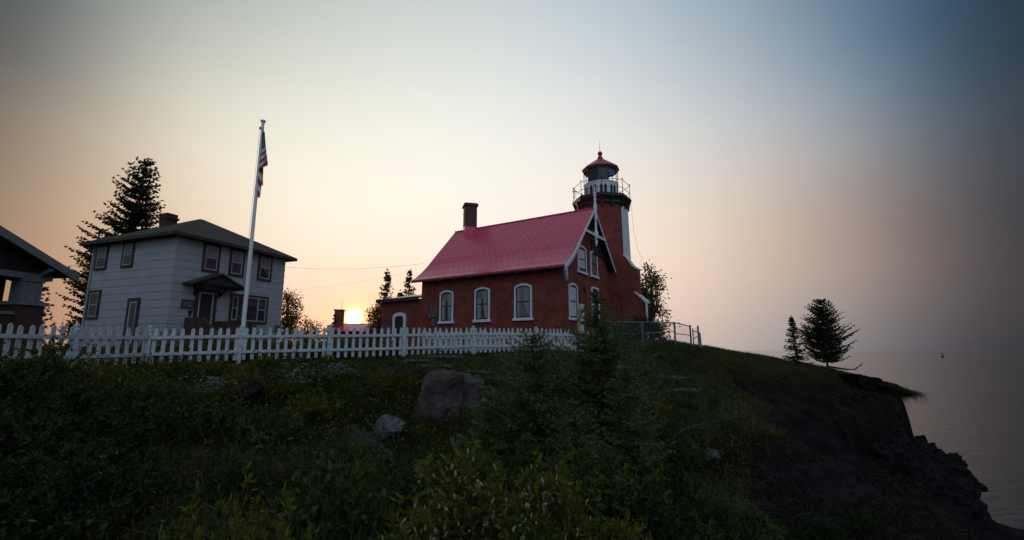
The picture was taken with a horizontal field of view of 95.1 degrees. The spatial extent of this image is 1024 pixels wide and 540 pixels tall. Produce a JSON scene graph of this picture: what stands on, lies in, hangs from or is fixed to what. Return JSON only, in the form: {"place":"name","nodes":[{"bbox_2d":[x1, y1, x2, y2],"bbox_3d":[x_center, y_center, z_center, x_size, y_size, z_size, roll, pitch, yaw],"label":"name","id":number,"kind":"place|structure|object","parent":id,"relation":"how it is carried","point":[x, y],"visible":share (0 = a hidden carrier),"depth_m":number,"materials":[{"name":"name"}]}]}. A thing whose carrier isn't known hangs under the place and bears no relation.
{"place":"outdoors","nodes":[
{"label":"outdoors","id":0,"kind":"place"},
{"bbox_2d":[295,349,601,405],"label":"bank grass","id":1,"kind":"structure","parent":0,"point":[453,366],"depth_m":15.12,"materials":[{"name":"green plant"}]},
{"bbox_2d":[0,342,1023,539],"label":"ground","id":2,"kind":"structure","parent":0,"point":[805,427],"depth_m":14.42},
{"bbox_2d":[0,355,78,434],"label":"shrub","id":3,"kind":"object","parent":2,"relation":"on","point":[17,389],"visible":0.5,"depth_m":7.26,"materials":[{"name":"green plant"}]},
{"bbox_2d":[0,225,79,348],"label":"bungalow","id":4,"kind":"object","parent":2,"relation":"on","point":[27,270],"visible":0.93,"depth_m":15.87,"materials":[{"name":"brown wood"}]},
{"bbox_2d":[40,283,55,345],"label":"spruce tree","id":5,"kind":"object","parent":2,"relation":"on","point":[46,300],"visible":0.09,"depth_m":28.99,"materials":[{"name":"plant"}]},
{"bbox_2d":[0,332,96,400],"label":"shrub","id":6,"kind":"object","parent":2,"relation":"on","point":[60,364],"visible":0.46,"depth_m":8.38,"materials":[{"name":"green plant"}]},
{"bbox_2d":[0,430,156,533],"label":"shrub","id":7,"kind":"object","parent":2,"relation":"on","point":[18,466],"visible":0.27,"depth_m":5.37,"materials":[{"name":"green plant"}]},
{"bbox_2d":[56,346,113,392],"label":"shrub","id":8,"kind":"object","parent":2,"relation":"on","point":[97,376],"visible":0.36,"depth_m":8.98,"materials":[{"name":"green plant"}]},
{"bbox_2d":[0,436,189,539],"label":"shrub","id":9,"kind":"object","parent":2,"relation":"on","point":[49,502],"visible":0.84,"depth_m":5.10,"materials":[{"name":"green plant"}]},
{"bbox_2d":[56,156,165,320],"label":"spruce tree","id":10,"kind":"object","parent":2,"relation":"on","point":[138,209],"visible":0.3,"depth_m":40.46,"materials":[{"name":"green plant"}]},
{"bbox_2d":[102,360,135,381],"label":"shrub","id":11,"kind":"object","parent":2,"relation":"on","point":[123,370],"visible":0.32,"depth_m":10.33,"materials":[{"name":"green plant"}]},
{"bbox_2d":[148,354,196,380],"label":"shrub","id":12,"kind":"object","parent":2,"relation":"on","point":[185,366],"visible":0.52,"depth_m":11.26,"materials":[{"name":"green plant"}]},
{"bbox_2d":[139,374,212,426],"bbox_3d":[-6.590,2.640,9.274,1.283,1.137,1.279,0,-10,2],"label":"shrub","id":13,"kind":"object","parent":2,"relation":"on","point":[185,398],"visible":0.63,"depth_m":9.17,"materials":[{"name":"green plant"}]},
{"bbox_2d":[79,212,297,346],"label":"white house","id":14,"kind":"structure","parent":2,"relation":"on","point":[191,275],"depth_m":25.88,"materials":[{"name":"white wood"}]},
{"bbox_2d":[85,290,101,318],"bbox_3d":[-23.454,1.937,26.218,1.050,1.620,0.075,-4,-10,21],"label":"window","id":15,"kind":"structure","parent":14,"relation":"in","point":[94,296],"depth_m":26.20,"materials":[{"name":"brown glass"}]},
{"bbox_2d":[93,244,109,270],"bbox_3d":[-23.366,-0.709,26.644,1.080,1.440,0.075,-4,-10,21],"label":"window","id":16,"kind":"structure","parent":14,"relation":"in","point":[102,251],"depth_m":26.62,"materials":[{"name":"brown glass"}]},
{"bbox_2d":[120,241,135,267],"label":"window","id":17,"kind":"structure","parent":14,"relation":"in","point":[127,258],"depth_m":25.80,"materials":[{"name":"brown glass"}]},
{"bbox_2d":[121,298,140,343],"bbox_3d":[-20.201,2.698,24.808,0.970,2.440,0.120,-4,-10,21],"label":"door","id":18,"kind":"structure","parent":14,"relation":"in","point":[133,304],"depth_m":24.85,"materials":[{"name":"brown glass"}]},
{"bbox_2d":[193,288,217,326],"bbox_3d":[-16.876,2.260,25.739,0.120,2.420,1.220,-4,-10,21],"label":"door","id":19,"kind":"structure","parent":14,"relation":"in","point":[205,303],"depth_m":25.86,"materials":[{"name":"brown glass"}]},
{"bbox_2d":[201,242,221,272],"bbox_3d":[-16.883,-0.679,26.291,0.075,1.620,1.000,-4,-10,21],"label":"window","id":20,"kind":"structure","parent":14,"relation":"in","point":[211,256],"depth_m":26.27,"materials":[{"name":"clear glass"}]},
{"bbox_2d":[228,293,240,321],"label":"window","id":21,"kind":"structure","parent":14,"relation":"in","point":[235,299],"depth_m":27.43,"materials":[{"name":"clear glass"}]},
{"bbox_2d":[228,248,245,277],"bbox_3d":[-16.315,-0.426,27.761,0.075,1.620,0.970,-4,-10,21],"label":"window","id":22,"kind":"structure","parent":14,"relation":"in","point":[237,257],"depth_m":27.74,"materials":[{"name":"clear glass"}]},
{"bbox_2d":[239,294,268,323],"bbox_3d":[-15.798,2.421,28.646,0.075,1.710,1.967,-4,-10,21],"label":"picture window","id":23,"kind":"structure","parent":14,"relation":"in","point":[258,305],"depth_m":28.78,"materials":[{"name":"white glass"}]},
{"bbox_2d":[257,254,272,281],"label":"window","id":24,"kind":"structure","parent":14,"relation":"in","point":[264,271],"depth_m":29.56,"materials":[{"name":"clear glass"}]},
{"bbox_2d":[159,481,219,539],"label":"weed","id":25,"kind":"object","parent":2,"relation":"on","point":[197,533],"visible":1,"depth_m":4.11,"materials":[{"name":"green plant"}]},
{"bbox_2d":[172,390,248,440],"bbox_3d":[-5.936,2.916,9.174,1.377,1.112,1.382,-3,-10,15],"label":"shrub","id":26,"kind":"object","parent":2,"relation":"on","point":[234,411],"visible":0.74,"depth_m":9.11,"materials":[{"name":"green plant"}]},
{"bbox_2d":[185,375,236,406],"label":"flower clump","id":27,"kind":"object","parent":2,"relation":"on","point":[214,387],"visible":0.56,"depth_m":10.39,"materials":[{"name":"white plant"}]},
{"bbox_2d":[197,351,237,379],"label":"shrub","id":28,"kind":"object","parent":2,"relation":"on","point":[218,363],"visible":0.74,"depth_m":11.85,"materials":[{"name":"green plant"}]},
{"bbox_2d":[193,455,269,539],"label":"weed","id":29,"kind":"object","parent":2,"relation":"on","point":[245,528],"visible":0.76,"depth_m":4.56,"materials":[{"name":"green plant"}]},
{"bbox_2d":[198,360,271,405],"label":"shrub","id":30,"kind":"object","parent":2,"relation":"on","point":[235,378],"visible":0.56,"depth_m":10.95,"materials":[{"name":"green plant"}]},
{"bbox_2d":[194,453,277,515],"bbox_3d":[-3.861,3.141,6.549,1.010,0.997,0.910,7,-12,-35],"label":"shrub","id":31,"kind":"object","parent":2,"relation":"on","point":[240,479],"visible":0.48,"depth_m":6.53,"materials":[{"name":"green plant"}]},
{"bbox_2d":[221,496,257,539],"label":"weed","id":32,"kind":"object","parent":2,"relation":"on","point":[240,520],"visible":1,"depth_m":3.86,"materials":[{"name":"green plant"}]},
{"bbox_2d":[241,119,265,348],"bbox_3d":[-8.565,-1.212,15.429,0.180,8.025,0.170,0,-10,0],"label":"flagpole","id":33,"kind":"object","parent":2,"relation":"on","point":[247,284],"visible":0.93,"depth_m":15.34,"materials":[{"name":"white metal"}]},
{"bbox_2d":[257,131,267,197],"bbox_3d":[-8.448,-3.544,15.857,0.276,2.394,0.619,9,-13,-41],"label":"flag","id":34,"kind":"object","parent":33,"relation":"attached to","point":[263,161],"visible":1,"depth_m":15.74,"materials":[{"name":"fabric"}]},
{"bbox_2d":[236,404,316,450],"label":"shrub","id":35,"kind":"object","parent":2,"relation":"on","point":[280,433],"visible":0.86,"depth_m":9.50,"materials":[{"name":"green plant"}]},
{"bbox_2d":[0,323,578,366],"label":"picket fence","id":36,"kind":"object","parent":2,"relation":"on","point":[75,336],"visible":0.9,"depth_m":13.65,"materials":[{"name":"white paint"}]},
{"bbox_2d":[260,480,319,539],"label":"weed","id":37,"kind":"object","parent":2,"relation":"on","point":[282,528],"visible":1,"depth_m":4.01,"materials":[{"name":"green plant"}]},
{"bbox_2d":[280,289,308,338],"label":"leafy tree","id":38,"kind":"object","parent":2,"relation":"on","point":[289,299],"visible":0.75,"depth_m":38.89,"materials":[{"name":"green plant"}]},
{"bbox_2d":[273,363,319,405],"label":"flower clump","id":39,"kind":"object","parent":2,"relation":"on","point":[302,380],"visible":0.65,"depth_m":11.55,"materials":[{"name":"white plant"}]},
{"bbox_2d":[289,318,332,341],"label":"round bush","id":40,"kind":"object","parent":2,"relation":"on","point":[308,324],"visible":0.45,"depth_m":38.55,"materials":[{"name":"green plant"}]},
{"bbox_2d":[270,467,358,539],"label":"sapling","id":41,"kind":"object","parent":2,"relation":"on","point":[304,492],"visible":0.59,"depth_m":5.01,"materials":[{"name":"green plant"}]},
{"bbox_2d":[280,383,349,428],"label":"shrub","id":42,"kind":"object","parent":2,"relation":"on","point":[310,408],"visible":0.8,"depth_m":10.65,"materials":[{"name":"green plant"}]},
{"bbox_2d":[281,436,374,539],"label":"sapling","id":43,"kind":"object","parent":2,"relation":"on","point":[328,470],"visible":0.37,"depth_m":5.50,"materials":[{"name":"green plant"}]},
{"bbox_2d":[326,309,377,346],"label":"outbuilding","id":44,"kind":"structure","parent":2,"relation":"on","point":[349,326],"depth_m":42.80,"materials":[{"name":"red brick"}]},
{"bbox_2d":[331,377,372,408],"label":"shrub","id":45,"kind":"object","parent":2,"relation":"on","point":[348,392],"visible":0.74,"depth_m":11.51,"materials":[{"name":"green plant"}]},
{"bbox_2d":[326,458,392,539],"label":"sapling","id":46,"kind":"object","parent":2,"relation":"on","point":[362,505],"visible":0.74,"depth_m":5.16,"materials":[{"name":"green plant"}]},
{"bbox_2d":[343,431,392,459],"bbox_3d":[-3.057,3.842,10.068,1.136,0.670,0.937,0,-10,0],"label":"boulder","id":47,"kind":"object","parent":2,"relation":"on","point":[368,442],"visible":0.21,"depth_m":9.86,"materials":[{"name":"grey stone"}]},
{"bbox_2d":[361,296,387,342],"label":"round bush","id":48,"kind":"object","parent":2,"relation":"on","point":[376,311],"visible":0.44,"depth_m":41.26,"materials":[{"name":"green plant"}]},
{"bbox_2d":[374,269,393,321],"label":"spruce tree","id":49,"kind":"object","parent":2,"relation":"on","point":[386,286],"visible":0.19,"depth_m":45.25,"materials":[{"name":"green plant"}]},
{"bbox_2d":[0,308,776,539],"bbox_3d":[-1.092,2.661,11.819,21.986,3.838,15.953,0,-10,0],"label":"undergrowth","id":50,"kind":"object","parent":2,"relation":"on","point":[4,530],"visible":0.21,"depth_m":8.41,"materials":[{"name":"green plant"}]},
{"bbox_2d":[372,414,405,438],"bbox_3d":[-2.759,3.528,10.583,0.742,0.490,0.723,0,-10,0],"label":"boulder","id":51,"kind":"object","parent":2,"relation":"on","point":[395,422],"visible":0.88,"depth_m":10.38,"materials":[{"name":"grey stone"}]},
{"bbox_2d":[0,341,796,539],"bbox_3d":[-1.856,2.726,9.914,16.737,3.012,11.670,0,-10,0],"label":"bank grass","id":52,"kind":"structure","parent":2,"relation":"on","point":[144,531],"depth_m":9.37,"materials":[{"name":"green plant"}]},
{"bbox_2d":[224,379,264,397],"bbox_3d":[-6.214,2.748,10.922,0.797,0.397,0.721,0,-10,0],"label":"boulder","id":53,"kind":"object","parent":52,"relation":"on","point":[253,389],"visible":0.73,"depth_m":10.75,"materials":[{"name":"grey stone"}]},
{"bbox_2d":[2,340,799,437],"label":"yard grass","id":54,"kind":"structure","parent":2,"relation":"on","point":[102,348],"depth_m":15.66,"materials":[{"name":"green plant"}]},
{"bbox_2d":[402,270,416,296],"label":"spruce tree","id":55,"kind":"object","parent":2,"relation":"on","point":[407,285],"visible":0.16,"depth_m":45.31,"materials":[{"name":"green plant"}]},
{"bbox_2d":[371,470,454,531],"bbox_3d":[-1.205,3.195,6.166,1.406,1.111,1.267,7,-12,-37],"label":"shrub","id":56,"kind":"object","parent":2,"relation":"on","point":[405,489],"visible":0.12,"depth_m":6.11,"materials":[{"name":"green plant"}]},
{"bbox_2d":[381,488,471,539],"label":"willow shrub","id":57,"kind":"object","parent":2,"relation":"on","point":[417,534],"visible":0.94,"depth_m":4.12,"materials":[{"name":"green plant"}]},
{"bbox_2d":[410,369,464,431],"bbox_3d":[-1.918,3.439,11.668,1.452,1.905,1.286,0,-10,0],"label":"boulder","id":58,"kind":"object","parent":2,"relation":"on","point":[437,385],"visible":0.59,"depth_m":11.31,"materials":[{"name":"grey stone"}]},
{"bbox_2d":[381,428,526,539],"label":"willow shrub","id":59,"kind":"object","parent":2,"relation":"on","point":[466,499],"visible":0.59,"depth_m":4.57,"materials":[{"name":"green plant"}]},
{"bbox_2d":[459,386,487,417],"bbox_3d":[-1.083,3.566,12.118,1.111,1.117,1.003,0,-10,0],"label":"boulder","id":60,"kind":"object","parent":2,"relation":"on","point":[468,392],"visible":0.2,"depth_m":11.84,"materials":[{"name":"grey stone"}]},
{"bbox_2d":[463,375,484,394],"bbox_3d":[-1.044,3.070,12.415,0.679,0.576,0.760,0,-10,0],"label":"boulder","id":61,"kind":"object","parent":60,"relation":"on","point":[475,382],"visible":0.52,"depth_m":12.18,"materials":[{"name":"grey stone"}]},
{"bbox_2d":[453,385,523,467],"bbox_3d":[-0.377,3.175,9.171,1.685,1.854,1.645,0,-10,0],"label":"young spruce","id":62,"kind":"object","parent":2,"relation":"on","point":[482,418],"visible":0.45,"depth_m":9.19,"materials":[{"name":"green plant"}]},
{"bbox_2d":[448,481,560,539],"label":"willow shrub","id":63,"kind":"object","parent":2,"relation":"on","point":[518,530],"visible":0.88,"depth_m":4.25,"materials":[{"name":"green plant"}]},
{"bbox_2d":[421,330,588,351],"bbox_3d":[0.031,3.508,20.077,8.210,1.901,0.301,5,-11,-29],"label":"picket fence","id":64,"kind":"object","parent":2,"relation":"on","point":[458,340],"visible":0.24,"depth_m":19.33,"materials":[{"name":"white paint"}]},
{"bbox_2d":[463,432,557,497],"bbox_3d":[0.140,3.290,7.524,1.808,1.461,1.814,-5,-11,29],"label":"shrub","id":65,"kind":"object","parent":2,"relation":"on","point":[524,459],"visible":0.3,"depth_m":7.35,"materials":[{"name":"green plant"}]},
{"bbox_2d":[376,140,649,346],"bbox_3d":[0.516,-1.694,32.006,16.040,15.800,10.980,-6,-12,32],"label":"lighthouse","id":66,"kind":"object","parent":2,"relation":"on","point":[547,272],"visible":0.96,"depth_m":28.25,"materials":[{"name":"red brick"}]},
{"bbox_2d":[391,312,405,346],"bbox_3d":[-7.249,3.886,29.998,1.160,2.320,0.080,-6,-12,32],"label":"wing door","id":67,"kind":"structure","parent":66,"relation":"in","point":[399,319],"depth_m":30.08,"materials":[{"name":"white paint"}]},
{"bbox_2d":[437,290,453,323],"bbox_3d":[-3.954,2.205,28.100,1.190,2.010,0.140,-6,-12,32],"label":"window","id":68,"kind":"structure","parent":66,"relation":"in","point":[446,303],"depth_m":28.12,"materials":[{"name":"white paint"}]},
{"bbox_2d":[472,287,490,321],"bbox_3d":[-1.719,1.964,26.704,1.210,2.010,0.140,-6,-12,32],"label":"window","id":69,"kind":"structure","parent":66,"relation":"in","point":[481,295],"depth_m":26.73,"materials":[{"name":"grey glass"}]},
{"bbox_2d":[512,283,533,320],"bbox_3d":[0.585,1.716,25.260,1.250,2.010,0.140,-6,-12,32],"label":"window","id":70,"kind":"structure","parent":66,"relation":"in","point":[522,292],"depth_m":25.28,"materials":[{"name":"grey glass"}]},
{"bbox_2d":[568,283,577,320],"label":"window","id":71,"kind":"structure","parent":66,"relation":"in","point":[572,287],"depth_m":25.21,"materials":[{"name":"white paint"}]},
{"bbox_2d":[577,245,588,275],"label":"window","id":72,"kind":"structure","parent":66,"relation":"in","point":[582,252],"depth_m":26.76,"materials":[{"name":"grey glass"}]},
{"bbox_2d":[590,251,599,278],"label":"window","id":73,"kind":"structure","parent":66,"relation":"in","point":[593,259],"depth_m":28.16,"materials":[{"name":"grey glass"}]},
{"bbox_2d":[467,328,597,474],"bbox_3d":[0.402,2.644,8.874,2.517,3.099,2.591,0,-10,0],"label":"young spruce","id":74,"kind":"object","parent":2,"relation":"on","point":[533,411],"visible":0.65,"depth_m":8.75,"materials":[{"name":"green plant"}]},
{"bbox_2d":[512,446,590,539],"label":"willow shrub","id":75,"kind":"object","parent":2,"relation":"on","point":[551,494],"visible":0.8,"depth_m":4.76,"materials":[{"name":"green plant"}]},
{"bbox_2d":[528,398,618,488],"bbox_3d":[1.031,3.026,7.247,1.617,2.094,1.678,-9,-13,41],"label":"young spruce","id":76,"kind":"object","parent":2,"relation":"on","point":[572,423],"visible":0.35,"depth_m":7.20,"materials":[{"name":"green plant"}]},
{"bbox_2d":[521,435,634,530],"bbox_3d":[0.914,3.096,6.419,1.795,1.540,1.681,-3,-10,19],"label":"shrub","id":77,"kind":"object","parent":2,"relation":"on","point":[578,470],"visible":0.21,"depth_m":6.40,"materials":[{"name":"green plant"}]},
{"bbox_2d":[546,489,652,539],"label":"shrub","id":78,"kind":"object","parent":2,"relation":"on","point":[618,527],"visible":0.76,"depth_m":4.83,"materials":[{"name":"green plant"}]},
{"bbox_2d":[531,290,676,470],"bbox_3d":[1.674,2.302,9.514,2.894,3.891,3.027,0,-10,0],"label":"young spruce","id":79,"kind":"object","parent":2,"relation":"on","point":[589,381],"visible":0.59,"depth_m":9.25,"materials":[{"name":"green plant"}]},
{"bbox_2d":[559,444,678,539],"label":"shrub","id":80,"kind":"object","parent":2,"relation":"on","point":[591,494],"visible":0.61,"depth_m":5.81,"materials":[{"name":"green plant"}]},
{"bbox_2d":[582,362,681,488],"bbox_3d":[1.953,2.915,7.870,1.638,2.725,1.479,0,-10,0],"label":"young spruce","id":81,"kind":"object","parent":2,"relation":"on","point":[635,446],"visible":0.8,"depth_m":7.82,"materials":[{"name":"green plant"}]},
{"bbox_2d":[589,482,698,539],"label":"shrub","id":82,"kind":"object","parent":2,"relation":"on","point":[648,510],"visible":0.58,"depth_m":5.44,"materials":[{"name":"green plant"}]},
{"bbox_2d":[619,383,671,424],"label":"shrub","id":83,"kind":"object","parent":2,"relation":"on","point":[664,411],"visible":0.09,"depth_m":10.82,"materials":[{"name":"green plant"}]},
{"bbox_2d":[623,313,670,340],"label":"round bush","id":84,"kind":"object","parent":2,"relation":"on","point":[649,328],"visible":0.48,"depth_m":24.48,"materials":[{"name":"green plant"}]},
{"bbox_2d":[609,321,701,348],"bbox_3d":[6.912,3.165,21.454,5.304,1.559,0.813,4,-11,-23],"label":"chain link fence","id":85,"kind":"object","parent":2,"relation":"on","point":[699,343],"visible":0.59,"depth_m":21.35,"materials":[{"name":"metal"}]},
{"bbox_2d":[640,260,680,338],"bbox_3d":[10.353,2.778,36.112,4.368,7.378,4.182,-9,-13,42],"label":"leafy tree","id":86,"kind":"object","parent":2,"relation":"on","point":[652,282],"visible":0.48,"depth_m":35.70,"materials":[{"name":"green plant"}]},
{"bbox_2d":[628,458,702,515],"bbox_3d":[2.273,3.406,7.147,1.086,1.058,1.206,4,-11,-22],"label":"shrub","id":87,"kind":"object","parent":2,"relation":"on","point":[668,475],"visible":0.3,"depth_m":7.02,"materials":[{"name":"green plant"}]},
{"bbox_2d":[652,428,711,477],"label":"shrub","id":88,"kind":"object","parent":2,"relation":"on","point":[692,456],"visible":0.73,"depth_m":8.77,"materials":[{"name":"green plant"}]},
{"bbox_2d":[665,400,750,460],"bbox_3d":[3.975,3.086,9.059,2.180,1.110,0.599,4,-11,-22],"label":"dead branch","id":89,"kind":"object","parent":2,"relation":"on","point":[683,430],"visible":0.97,"depth_m":8.94,"materials":[{"name":"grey wood"}]},
{"bbox_2d":[708,389,723,412],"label":"shrub","id":90,"kind":"object","parent":2,"relation":"on","point":[712,403],"visible":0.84,"depth_m":13.47,"materials":[{"name":"green plant"}]},
{"bbox_2d":[681,482,755,539],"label":"shrub","id":91,"kind":"object","parent":2,"relation":"on","point":[709,512],"visible":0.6,"depth_m":5.73,"materials":[{"name":"green plant"}]},
{"bbox_2d":[697,492,794,539],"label":"shrub","id":92,"kind":"object","parent":2,"relation":"on","point":[745,527],"visible":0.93,"depth_m":5.28,"materials":[{"name":"green plant"}]},
{"bbox_2d":[636,338,894,413],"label":"headland grass","id":93,"kind":"structure","parent":2,"relation":"on","point":[715,359],"depth_m":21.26,"materials":[{"name":"green plant"}]},
{"bbox_2d":[782,316,813,365],"bbox_3d":[17.883,4.610,29.538,1.830,3.525,1.914,-3,-10,17],"label":"spruce tree","id":94,"kind":"object","parent":2,"relation":"on","point":[792,328],"visible":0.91,"depth_m":29.53,"materials":[{"name":"green plant"}]},
{"bbox_2d":[720,359,918,463],"bbox_3d":[14.266,7.215,21.169,15.188,6.232,5.942,6,-11,-31],"label":"cliff face","id":95,"kind":"object","parent":2,"relation":"hanging from","point":[809,392],"visible":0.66,"depth_m":21.72},
{"bbox_2d":[797,298,859,367],"bbox_3d":[19.770,4.198,29.601,2.970,4.922,3.261,6,-11,-30],"label":"pine tree","id":96,"kind":"object","parent":2,"relation":"on","point":[823,337],"visible":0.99,"depth_m":29.41,"materials":[{"name":"green plant"}]},
{"bbox_2d":[716,479,947,539],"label":"cliff face","id":97,"kind":"object","parent":2,"relation":"hanging from","point":[897,534],"visible":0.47,"depth_m":7.19},
{"bbox_2d":[681,409,985,539],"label":"cliff face","id":98,"kind":"object","parent":2,"relation":"hanging from","point":[879,479],"visible":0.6,"depth_m":8.60},
{"bbox_2d":[797,393,910,454],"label":"hanging turf","id":99,"kind":"structure","parent":2,"relation":"on","point":[853,409],"depth_m":21.82,"materials":[{"name":"green plant"}]},
{"bbox_2d":[838,508,893,539],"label":"shrub","id":100,"kind":"object","parent":2,"relation":"on","point":[866,521],"visible":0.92,"depth_m":6.25,"materials":[{"name":"green plant"}]},
{"bbox_2d":[839,373,909,396],"bbox_3d":[19.609,6.165,25.272,3.135,1.208,2.016,0,-10,0],"label":"turf lip","id":101,"kind":"object","parent":2,"relation":"on","point":[863,382],"visible":0.62,"depth_m":24.55,"materials":[{"name":"green plant"}]},
{"bbox_2d":[877,381,936,405],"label":"hanging turf","id":102,"kind":"structure","parent":101,"relation":"hanging from","point":[898,388],"depth_m":23.96,"materials":[{"name":"green plant"}]},
{"bbox_2d":[871,432,987,496],"bbox_3d":[18.164,8.871,20.847,4.481,3.256,2.642,0,-10,0],"label":"shore rock","id":103,"kind":"object","parent":2,"relation":"on","point":[898,446],"visible":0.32,"depth_m":20.41,"materials":[{"name":"grey stone"}]},
{"bbox_2d":[894,453,987,517],"bbox_3d":[16.903,9.393,18.479,3.414,4.046,2.541,0,-10,0],"label":"shore rock","id":104,"kind":"object","parent":2,"relation":"on","point":[948,482],"visible":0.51,"depth_m":18.11,"materials":[{"name":"grey stone"}]},
{"bbox_2d":[0,0,1023,350],"label":"sky","id":105,"kind":"structure","parent":0,"point":[776,157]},
{"bbox_2d":[740,351,1023,528],"bbox_3d":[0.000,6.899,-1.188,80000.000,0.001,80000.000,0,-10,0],"label":"lake","id":106,"kind":"structure","parent":0,"point":[972,414],"depth_m":60.51,"materials":[{"name":"grey liquid"}]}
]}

